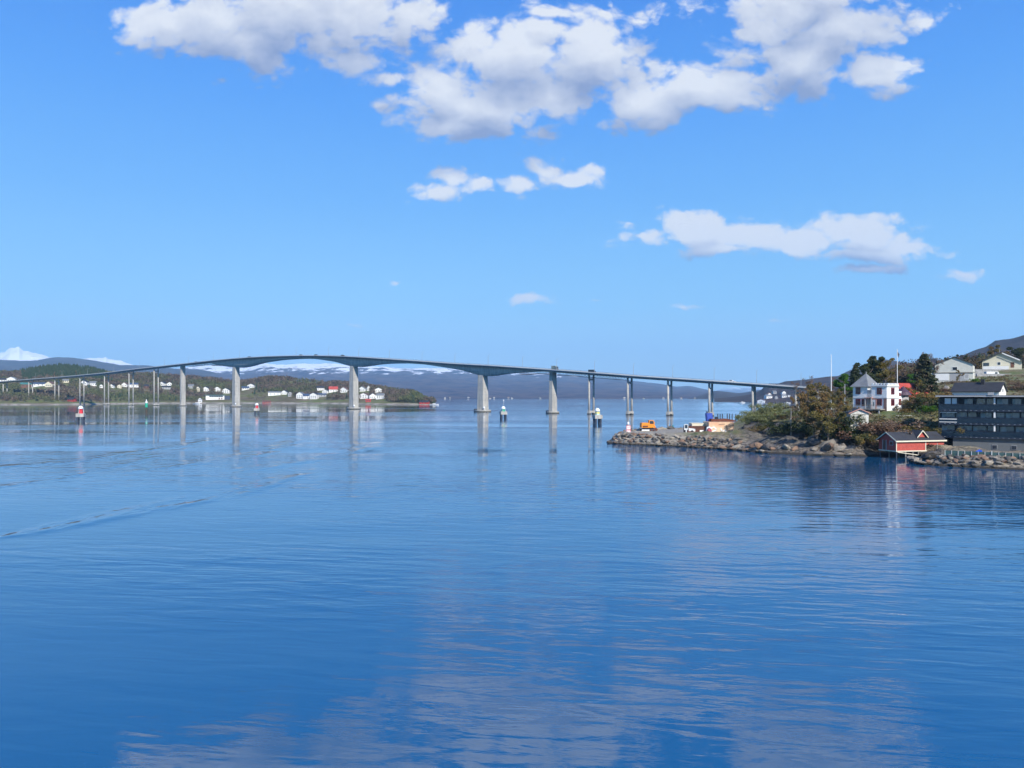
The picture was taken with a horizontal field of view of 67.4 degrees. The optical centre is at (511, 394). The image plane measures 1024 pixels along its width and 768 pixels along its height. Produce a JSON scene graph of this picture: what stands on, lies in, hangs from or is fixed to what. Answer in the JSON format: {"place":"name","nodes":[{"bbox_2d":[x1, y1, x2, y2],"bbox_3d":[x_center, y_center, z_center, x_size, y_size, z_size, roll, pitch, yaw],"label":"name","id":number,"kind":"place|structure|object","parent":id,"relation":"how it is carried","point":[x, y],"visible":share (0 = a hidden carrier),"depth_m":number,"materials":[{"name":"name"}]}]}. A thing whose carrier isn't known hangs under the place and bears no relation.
{"place":"outdoors","nodes":[
{"label":"outdoors","id":0,"kind":"place"},
{"bbox_2d":[0,347,131,364],"bbox_3d":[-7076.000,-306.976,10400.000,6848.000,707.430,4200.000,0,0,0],"label":"snow mountain","id":1,"kind":"structure","parent":0,"point":[18,353],"depth_m":10223.26,"materials":[{"name":"snow"}]},
{"bbox_2d":[0,357,220,376],"bbox_3d":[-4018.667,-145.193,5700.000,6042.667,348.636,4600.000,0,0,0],"label":"fell","id":2,"kind":"structure","parent":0,"point":[9,365],"depth_m":6100.67,"materials":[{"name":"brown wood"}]},
{"bbox_2d":[0,376,431,404],"bbox_3d":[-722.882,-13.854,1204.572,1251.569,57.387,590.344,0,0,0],"label":"peninsula ground","id":3,"kind":"structure","parent":0,"point":[244,394],"depth_m":1119.46,"materials":[{"name":"plant"}]},
{"bbox_2d":[20,382,31,387],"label":"house","id":4,"kind":"structure","parent":3,"relation":"on","point":[24,384],"depth_m":1128.06,"materials":[{"name":"teal"}]},
{"bbox_2d":[31,382,45,386],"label":"house","id":5,"kind":"structure","parent":3,"relation":"on","point":[36,384],"depth_m":1127.44,"materials":[{"name":"white paint"}]},
{"bbox_2d":[0,362,434,402],"bbox_3d":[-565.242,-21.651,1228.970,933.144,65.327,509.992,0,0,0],"label":"spruce wood","id":6,"kind":"object","parent":3,"relation":"on","point":[50,370],"visible":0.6,"depth_m":1235.84,"materials":[{"name":"plant"}]},
{"bbox_2d":[206,395,229,399],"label":"school building","id":7,"kind":"structure","parent":3,"relation":"on","point":[215,397],"depth_m":1151.62,"materials":[{"name":"white paint"}]},
{"bbox_2d":[0,365,436,403],"bbox_3d":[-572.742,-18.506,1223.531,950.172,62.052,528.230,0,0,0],"label":"birch wood","id":8,"kind":"object","parent":3,"relation":"on","point":[393,395],"visible":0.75,"depth_m":1184.88,"materials":[{"name":"plant"}]},
{"bbox_2d":[268,391,280,395],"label":"house","id":9,"kind":"structure","parent":3,"relation":"on","point":[272,393],"depth_m":1207.95,"materials":[{"name":"white paint"}]},
{"bbox_2d":[309,393,318,398],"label":"house","id":10,"kind":"structure","parent":3,"relation":"on","point":[314,395],"depth_m":1147.68,"materials":[{"name":"white paint"}]},
{"bbox_2d":[328,386,337,392],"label":"house","id":11,"kind":"structure","parent":3,"relation":"on","point":[332,388],"depth_m":1221.56,"materials":[{"name":"white paint"}]},
{"bbox_2d":[376,393,384,398],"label":"house","id":12,"kind":"structure","parent":3,"relation":"on","point":[379,395],"depth_m":1071.88,"materials":[{"name":"white paint"}]},
{"bbox_2d":[178,363,733,398],"bbox_3d":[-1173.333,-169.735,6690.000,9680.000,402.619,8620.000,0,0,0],"label":"mountain range","id":13,"kind":"structure","parent":0,"point":[440,383],"depth_m":5719.41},
{"bbox_2d":[0,399,1023,767],"bbox_3d":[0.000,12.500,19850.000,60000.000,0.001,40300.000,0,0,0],"label":"water","id":14,"kind":"structure","parent":0,"point":[460,583],"depth_m":47.82,"materials":[{"name":"blue liquid"}]},
{"bbox_2d":[76,406,85,421],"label":"navigation beacon","id":15,"kind":"object","parent":14,"relation":"in","point":[81,413],"visible":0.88,"depth_m":356.29,"materials":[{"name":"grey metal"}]},
{"bbox_2d":[0,355,821,415],"bbox_3d":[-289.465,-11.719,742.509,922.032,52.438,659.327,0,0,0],"label":"road bridge","id":16,"kind":"structure","parent":14,"relation":"in","point":[483,372],"depth_m":596.01,"materials":[{"name":"concrete"}]},
{"bbox_2d":[499,400,506,418],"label":"navigation beacon","id":17,"kind":"object","parent":14,"relation":"in","point":[503,412],"visible":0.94,"depth_m":399.50,"materials":[{"name":"grey metal"}]},
{"bbox_2d":[592,406,602,423],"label":"navigation beacon","id":18,"kind":"object","parent":14,"relation":"in","point":[596,416],"visible":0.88,"depth_m":330.33,"materials":[{"name":"grey metal"}]},
{"bbox_2d":[876,430,946,458],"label":"boathouse","id":19,"kind":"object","parent":14,"relation":"in","point":[902,442],"visible":0.89,"depth_m":151.72,"materials":[{"name":"red wood"}]},
{"bbox_2d":[882,440,886,449],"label":"door","id":20,"kind":"structure","parent":19,"relation":"in","point":[884,442],"depth_m":152.97,"materials":[{"name":"grey paint"}]},
{"bbox_2d":[921,453,931,459],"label":"boulder","id":21,"kind":"object","parent":14,"relation":"in","point":[927,457],"visible":0.8,"depth_m":147.14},
{"bbox_2d":[0,0,1023,390],"label":"sky","id":22,"kind":"structure","parent":0,"point":[727,190],"materials":[{"name":"blue"}]},
{"bbox_2d":[689,390,759,398],"bbox_3d":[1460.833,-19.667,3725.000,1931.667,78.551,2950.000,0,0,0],"label":"fell","id":23,"kind":"structure","parent":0,"point":[720,394],"depth_m":2936.27,"materials":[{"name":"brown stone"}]},
{"bbox_2d":[717,387,761,392],"bbox_3d":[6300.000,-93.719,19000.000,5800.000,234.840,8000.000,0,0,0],"label":"snow mountain","id":24,"kind":"structure","parent":0,"point":[738,390],"depth_m":17693.13,"materials":[{"name":"snow"}]},
{"bbox_2d":[714,375,849,401],"bbox_3d":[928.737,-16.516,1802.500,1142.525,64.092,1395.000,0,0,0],"label":"village hill","id":25,"kind":"structure","parent":0,"point":[761,393],"depth_m":1559.37,"materials":[{"name":"plant"}]},
{"bbox_2d":[610,368,1023,469],"bbox_3d":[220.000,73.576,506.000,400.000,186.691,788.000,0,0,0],"label":"shore ground","id":26,"kind":"structure","parent":0,"point":[749,437],"depth_m":171.48,"materials":[{"name":"stone"}]},
{"bbox_2d":[640,420,657,430],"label":"excavator","id":27,"kind":"object","parent":26,"relation":"on","point":[648,426],"visible":0.98,"depth_m":210.92,"materials":[{"name":"orange metal"}]},
{"bbox_2d":[683,425,705,431],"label":"truck","id":28,"kind":"object","parent":26,"relation":"on","point":[699,428],"visible":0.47,"depth_m":194.99,"materials":[{"name":"beige paint"}]},
{"bbox_2d":[703,421,733,431],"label":"container","id":29,"kind":"object","parent":26,"relation":"on","point":[722,426],"visible":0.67,"depth_m":193.47,"materials":[{"name":"white"}]},
{"bbox_2d":[705,411,712,420],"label":"tank","id":30,"kind":"object","parent":29,"relation":"on","point":[708,415],"visible":0.91,"depth_m":198.39,"materials":[{"name":"blue"}]},
{"bbox_2d":[709,418,735,421],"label":"scrap heap","id":31,"kind":"object","parent":29,"relation":"on","point":[720,420],"visible":1,"depth_m":196.00,"materials":[{"name":"metal"}]},
{"bbox_2d":[743,421,758,428],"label":"boulder","id":32,"kind":"object","parent":26,"relation":"on","point":[746,425],"visible":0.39,"depth_m":183.26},
{"bbox_2d":[734,414,768,423],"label":"shrub","id":33,"kind":"object","parent":26,"relation":"on","point":[745,420],"visible":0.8,"depth_m":184.60,"materials":[{"name":"green plant"}]},
{"bbox_2d":[739,410,769,418],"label":"shrub","id":34,"kind":"object","parent":26,"relation":"on","point":[746,412],"visible":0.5,"depth_m":188.70,"materials":[{"name":"green plant"}]},
{"bbox_2d":[741,413,778,422],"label":"shrub","id":35,"kind":"object","parent":26,"relation":"on","point":[770,416],"visible":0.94,"depth_m":182.65,"materials":[{"name":"green plant"}]},
{"bbox_2d":[748,402,788,413],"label":"shrub","id":36,"kind":"object","parent":26,"relation":"on","point":[777,407],"visible":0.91,"depth_m":191.26,"materials":[{"name":"green plant"}]},
{"bbox_2d":[765,410,797,417],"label":"shrub","id":37,"kind":"object","parent":26,"relation":"on","point":[779,412],"visible":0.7,"depth_m":184.86,"materials":[{"name":"green plant"}]},
{"bbox_2d":[787,428,804,438],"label":"boulder","id":38,"kind":"object","parent":26,"relation":"on","point":[800,435],"visible":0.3,"depth_m":170.70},
{"bbox_2d":[766,421,826,435],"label":"shrub","id":39,"kind":"object","parent":26,"relation":"on","point":[796,424],"visible":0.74,"depth_m":171.41,"materials":[{"name":"green plant"}]},
{"bbox_2d":[790,382,807,407],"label":"tree","id":40,"kind":"object","parent":26,"relation":"on","point":[796,387],"visible":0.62,"depth_m":206.10,"materials":[{"name":"plant"}]},
{"bbox_2d":[799,403,823,435],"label":"tree","id":41,"kind":"object","parent":26,"relation":"on","point":[810,409],"visible":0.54,"depth_m":163.95,"materials":[{"name":"brown plant"}]},
{"bbox_2d":[796,384,830,437],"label":"tree","id":42,"kind":"object","parent":26,"relation":"on","point":[812,392],"visible":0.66,"depth_m":168.78,"materials":[{"name":"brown plant"}]},
{"bbox_2d":[807,438,821,445],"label":"boulder","id":43,"kind":"object","parent":26,"relation":"on","point":[813,442],"visible":0.92,"depth_m":160.75,"materials":[{"name":"stone"}]},
{"bbox_2d":[822,443,833,450],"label":"boulder","id":44,"kind":"object","parent":26,"relation":"on","point":[827,446],"visible":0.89,"depth_m":157.25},
{"bbox_2d":[818,439,837,446],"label":"boulder","id":45,"kind":"object","parent":26,"relation":"on","point":[833,441],"visible":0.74,"depth_m":159.42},
{"bbox_2d":[808,396,853,440],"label":"tree","id":46,"kind":"object","parent":26,"relation":"on","point":[820,418],"visible":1,"depth_m":158.34,"materials":[{"name":"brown plant"}]},
{"bbox_2d":[827,409,841,435],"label":"tree","id":47,"kind":"object","parent":26,"relation":"on","point":[834,419],"visible":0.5,"depth_m":162.81,"materials":[{"name":"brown plant"}]},
{"bbox_2d":[827,389,841,411],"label":"tree","id":48,"kind":"object","parent":26,"relation":"on","point":[832,394],"visible":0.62,"depth_m":189.58,"materials":[{"name":"brown plant"}]},
{"bbox_2d":[799,414,875,433],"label":"shrub","id":49,"kind":"object","parent":26,"relation":"on","point":[845,420],"visible":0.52,"depth_m":160.12,"materials":[{"name":"green plant"}]},
{"bbox_2d":[828,394,848,411],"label":"tree","id":50,"kind":"object","parent":26,"relation":"on","point":[839,404],"visible":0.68,"depth_m":175.73,"materials":[{"name":"brown plant"}]},
{"bbox_2d":[832,445,846,450],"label":"boulder","id":51,"kind":"object","parent":26,"relation":"on","point":[839,448],"visible":0.96,"depth_m":157.28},
{"bbox_2d":[833,373,852,397],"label":"tree","id":52,"kind":"object","parent":26,"relation":"on","point":[844,378],"visible":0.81,"depth_m":213.88,"materials":[{"name":"green plant"}]},
{"bbox_2d":[821,428,870,442],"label":"shrub","id":53,"kind":"object","parent":26,"relation":"on","point":[857,434],"visible":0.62,"depth_m":159.13,"materials":[{"name":"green plant"}]},
{"bbox_2d":[842,445,856,452],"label":"boulder","id":54,"kind":"object","parent":26,"relation":"on","point":[852,448],"visible":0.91,"depth_m":156.77,"materials":[{"name":"stone"}]},
{"bbox_2d":[846,365,861,395],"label":"pine tree","id":55,"kind":"object","parent":26,"relation":"on","point":[854,376],"visible":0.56,"depth_m":218.36,"materials":[{"name":"green plant"}]},
{"bbox_2d":[844,408,870,430],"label":"shed","id":56,"kind":"structure","parent":26,"relation":"on","point":[856,412],"depth_m":160.60,"materials":[{"name":"white paint"}]},
{"bbox_2d":[853,415,865,423],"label":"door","id":57,"kind":"structure","parent":56,"relation":"in","point":[864,416],"depth_m":160.58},
{"bbox_2d":[840,433,881,445],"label":"shrub","id":58,"kind":"object","parent":26,"relation":"on","point":[861,440],"visible":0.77,"depth_m":157.42,"materials":[{"name":"green plant"}]},
{"bbox_2d":[829,419,909,440],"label":"shrub","id":59,"kind":"object","parent":26,"relation":"on","point":[881,429],"visible":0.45,"depth_m":158.57,"materials":[{"name":"green plant"}]},
{"bbox_2d":[854,356,885,381],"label":"tree","id":60,"kind":"object","parent":26,"relation":"on","point":[864,369],"visible":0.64,"depth_m":221.49,"materials":[{"name":"green plant"}]},
{"bbox_2d":[867,355,883,384],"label":"pine tree","id":61,"kind":"object","parent":26,"relation":"on","point":[872,358],"visible":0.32,"depth_m":227.43,"materials":[{"name":"green plant"}]},
{"bbox_2d":[849,373,910,413],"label":"villa","id":62,"kind":"object","parent":26,"relation":"on","point":[870,393],"visible":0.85,"depth_m":183.99,"materials":[{"name":"white paint"}]},
{"bbox_2d":[867,358,894,379],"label":"tree","id":63,"kind":"object","parent":26,"relation":"on","point":[888,363],"visible":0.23,"depth_m":234.57,"materials":[{"name":"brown plant"}]},
{"bbox_2d":[746,374,1023,437],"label":"undergrowth","id":64,"kind":"object","parent":26,"relation":"on","point":[876,417],"visible":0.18,"depth_m":182.61,"materials":[{"name":"plant"}]},
{"bbox_2d":[874,359,903,382],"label":"tree","id":65,"kind":"object","parent":26,"relation":"on","point":[884,373],"visible":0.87,"depth_m":223.76,"materials":[{"name":"green plant"}]},
{"bbox_2d":[860,419,926,431],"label":"shrub","id":66,"kind":"object","parent":26,"relation":"on","point":[918,426],"visible":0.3,"depth_m":159.83,"materials":[{"name":"green plant"}]},
{"bbox_2d":[880,364,907,382],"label":"tree","id":67,"kind":"object","parent":26,"relation":"on","point":[895,371],"visible":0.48,"depth_m":228.92,"materials":[{"name":"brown plant"}]},
{"bbox_2d":[868,429,933,449],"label":"shrub","id":68,"kind":"object","parent":26,"relation":"on","point":[873,444],"visible":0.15,"depth_m":156.52,"materials":[{"name":"green plant"}]},
{"bbox_2d":[881,423,937,431],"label":"shrub","id":69,"kind":"object","parent":26,"relation":"on","point":[912,427],"visible":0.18,"depth_m":160.85,"materials":[{"name":"green plant"}]},
{"bbox_2d":[893,399,927,410],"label":"shrub","id":70,"kind":"object","parent":26,"relation":"on","point":[907,403],"visible":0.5,"depth_m":180.66,"materials":[{"name":"green plant"}]},
{"bbox_2d":[901,379,922,393],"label":"tree","id":71,"kind":"object","parent":26,"relation":"on","point":[920,381],"visible":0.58,"depth_m":193.99,"materials":[{"name":"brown plant"}]},
{"bbox_2d":[899,383,927,396],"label":"outbuilding","id":72,"kind":"structure","parent":26,"relation":"on","point":[908,385],"depth_m":197.82,"materials":[{"name":"red"}]},
{"bbox_2d":[809,351,1023,401],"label":"hillside wood","id":73,"kind":"object","parent":26,"relation":"on","point":[912,366],"visible":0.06,"depth_m":309.57,"materials":[{"name":"plant"}]},
{"bbox_2d":[913,374,929,395],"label":"pine tree","id":74,"kind":"object","parent":26,"relation":"on","point":[924,387],"visible":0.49,"depth_m":197.21,"materials":[{"name":"green plant"}]},
{"bbox_2d":[910,396,939,409],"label":"shrub","id":75,"kind":"object","parent":26,"relation":"on","point":[920,400],"visible":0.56,"depth_m":177.30,"materials":[{"name":"green plant"}]},
{"bbox_2d":[829,352,1023,399],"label":"hillside spruces","id":76,"kind":"object","parent":26,"relation":"on","point":[979,354],"visible":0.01,"depth_m":294.24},
{"bbox_2d":[910,353,943,393],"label":"pine tree","id":77,"kind":"object","parent":26,"relation":"on","point":[924,364],"visible":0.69,"depth_m":202.75,"materials":[{"name":"green plant"}]},
{"bbox_2d":[916,405,937,411],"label":"shrub","id":78,"kind":"object","parent":26,"relation":"on","point":[930,408],"visible":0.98,"depth_m":172.82,"materials":[{"name":"green plant"}]},
{"bbox_2d":[902,391,952,404],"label":"shrub","id":79,"kind":"object","parent":26,"relation":"on","point":[930,395],"visible":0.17,"depth_m":189.23,"materials":[{"name":"green plant"}]},
{"bbox_2d":[921,352,944,374],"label":"tree","id":80,"kind":"object","parent":26,"relation":"on","point":[936,368],"visible":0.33,"depth_m":214.14,"materials":[{"name":"plant"}]},
{"bbox_2d":[925,451,940,458],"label":"boulder","id":81,"kind":"object","parent":26,"relation":"on","point":[933,454],"visible":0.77,"depth_m":146.87,"materials":[{"name":"stone"}]},
{"bbox_2d":[907,425,964,434],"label":"shrub","id":82,"kind":"object","parent":26,"relation":"on","point":[937,430],"visible":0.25,"depth_m":157.77,"materials":[{"name":"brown plant"}]},
{"bbox_2d":[916,355,975,382],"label":"house","id":83,"kind":"structure","parent":26,"relation":"on","point":[948,369],"depth_m":246.41,"materials":[{"name":"white paint"}]},
{"bbox_2d":[935,374,948,380],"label":"garage door","id":84,"kind":"structure","parent":83,"relation":"in","point":[942,377],"depth_m":247.93,"materials":[{"name":"white paint"}]},
{"bbox_2d":[950,379,1007,394],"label":"house","id":85,"kind":"structure","parent":26,"relation":"on","point":[982,387],"depth_m":185.34,"materials":[{"name":"white paint"}]},
{"bbox_2d":[935,392,1023,450],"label":"apartment block","id":86,"kind":"structure","parent":26,"relation":"on","point":[990,421],"depth_m":153.81,"materials":[{"name":"black"}]},
{"bbox_2d":[941,425,954,429],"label":"window","id":87,"kind":"structure","parent":86,"relation":"in","point":[944,427],"depth_m":158.48,"materials":[{"name":"blue"}]},
{"bbox_2d":[941,413,954,417],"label":"window","id":88,"kind":"structure","parent":86,"relation":"in","point":[942,414],"depth_m":158.56,"materials":[{"name":"blue"}]},
{"bbox_2d":[956,412,966,416],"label":"window","id":89,"kind":"structure","parent":86,"relation":"in","point":[960,414],"depth_m":156.98,"materials":[{"name":"blue"}]},
{"bbox_2d":[958,425,971,430],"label":"window","id":90,"kind":"structure","parent":86,"relation":"in","point":[965,427],"depth_m":156.60,"materials":[{"name":"blue"}]},
{"bbox_2d":[964,398,972,404],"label":"window","id":91,"kind":"structure","parent":86,"relation":"in","point":[967,401],"depth_m":156.39,"materials":[{"name":"blue"}]},
{"bbox_2d":[973,425,986,431],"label":"window","id":92,"kind":"structure","parent":86,"relation":"in","point":[975,427],"depth_m":155.26,"materials":[{"name":"blue"}]},
{"bbox_2d":[976,399,985,403],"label":"window","id":93,"kind":"structure","parent":86,"relation":"in","point":[978,401],"depth_m":155.09,"materials":[{"name":"black"}]},
{"bbox_2d":[980,412,991,417],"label":"window","id":94,"kind":"structure","parent":86,"relation":"in","point":[982,414],"depth_m":154.60,"materials":[{"name":"blue"}]},
{"bbox_2d":[987,426,998,430],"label":"window","id":95,"kind":"structure","parent":86,"relation":"in","point":[989,428],"depth_m":153.94,"materials":[{"name":"black"}]},
{"bbox_2d":[993,412,1004,418],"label":"window","id":96,"kind":"structure","parent":86,"relation":"in","point":[1001,415],"depth_m":153.23,"materials":[{"name":"black"}]},
{"bbox_2d":[996,399,1008,403],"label":"window","id":97,"kind":"structure","parent":86,"relation":"in","point":[998,401],"depth_m":152.89,"materials":[{"name":"black"}]},
{"bbox_2d":[1000,426,1014,432],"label":"window","id":98,"kind":"structure","parent":86,"relation":"in","point":[1002,428],"depth_m":152.45,"materials":[{"name":"black"}]},
{"bbox_2d":[1005,412,1019,418],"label":"window","id":99,"kind":"structure","parent":86,"relation":"in","point":[1007,415],"depth_m":152.04,"materials":[{"name":"black"}]},
{"bbox_2d":[1012,399,1021,403],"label":"window","id":100,"kind":"structure","parent":86,"relation":"in","point":[1014,401],"depth_m":151.52,"materials":[{"name":"black"}]},
{"bbox_2d":[1015,426,1023,432],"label":"window","id":101,"kind":"structure","parent":86,"relation":"in","point":[1017,428],"depth_m":151.26,"materials":[{"name":"black"}]},
{"bbox_2d":[946,450,1023,458],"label":"glass fence","id":102,"kind":"object","parent":26,"relation":"on","point":[970,453],"visible":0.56,"depth_m":133.69,"materials":[{"name":"grey"}]},
{"bbox_2d":[976,374,1006,376],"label":"retaining wall","id":103,"kind":"structure","parent":26,"relation":"on","point":[990,374],"depth_m":262.00,"materials":[{"name":"concrete"}]},
{"bbox_2d":[975,369,1009,375],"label":"retaining wall","id":104,"kind":"structure","parent":26,"relation":"on","point":[979,371],"depth_m":272.00,"materials":[{"name":"concrete"}]},
{"bbox_2d":[987,345,1009,354],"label":"tree","id":105,"kind":"object","parent":26,"relation":"on","point":[992,350],"visible":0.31,"depth_m":328.88,"materials":[{"name":"green plant"}]},
{"bbox_2d":[979,348,1023,368],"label":"house","id":106,"kind":"structure","parent":26,"relation":"on","point":[1001,360],"depth_m":275.68,"materials":[{"name":"white paint"}]},
{"bbox_2d":[1006,347,1023,359],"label":"tree","id":107,"kind":"object","parent":26,"relation":"on","point":[1017,352],"visible":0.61,"depth_m":338.09,"materials":[{"name":"green plant"}]},
{"bbox_2d":[1007,382,1023,388],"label":"shrub","id":108,"kind":"object","parent":26,"relation":"on","point":[1018,385],"visible":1,"depth_m":214.06,"materials":[{"name":"brown plant"}]},
{"bbox_2d":[839,359,911,375],"bbox_3d":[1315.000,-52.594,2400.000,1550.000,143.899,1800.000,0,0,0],"label":"brown hill","id":109,"kind":"structure","parent":0,"point":[892,364],"depth_m":2551.87,"materials":[{"name":"plant"}]},
{"bbox_2d":[799,335,1023,404],"bbox_3d":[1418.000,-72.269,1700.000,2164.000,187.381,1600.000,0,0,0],"label":"steep hill","id":110,"kind":"structure","parent":0,"point":[1014,343],"depth_m":1755.49,"materials":[{"name":"plant"}]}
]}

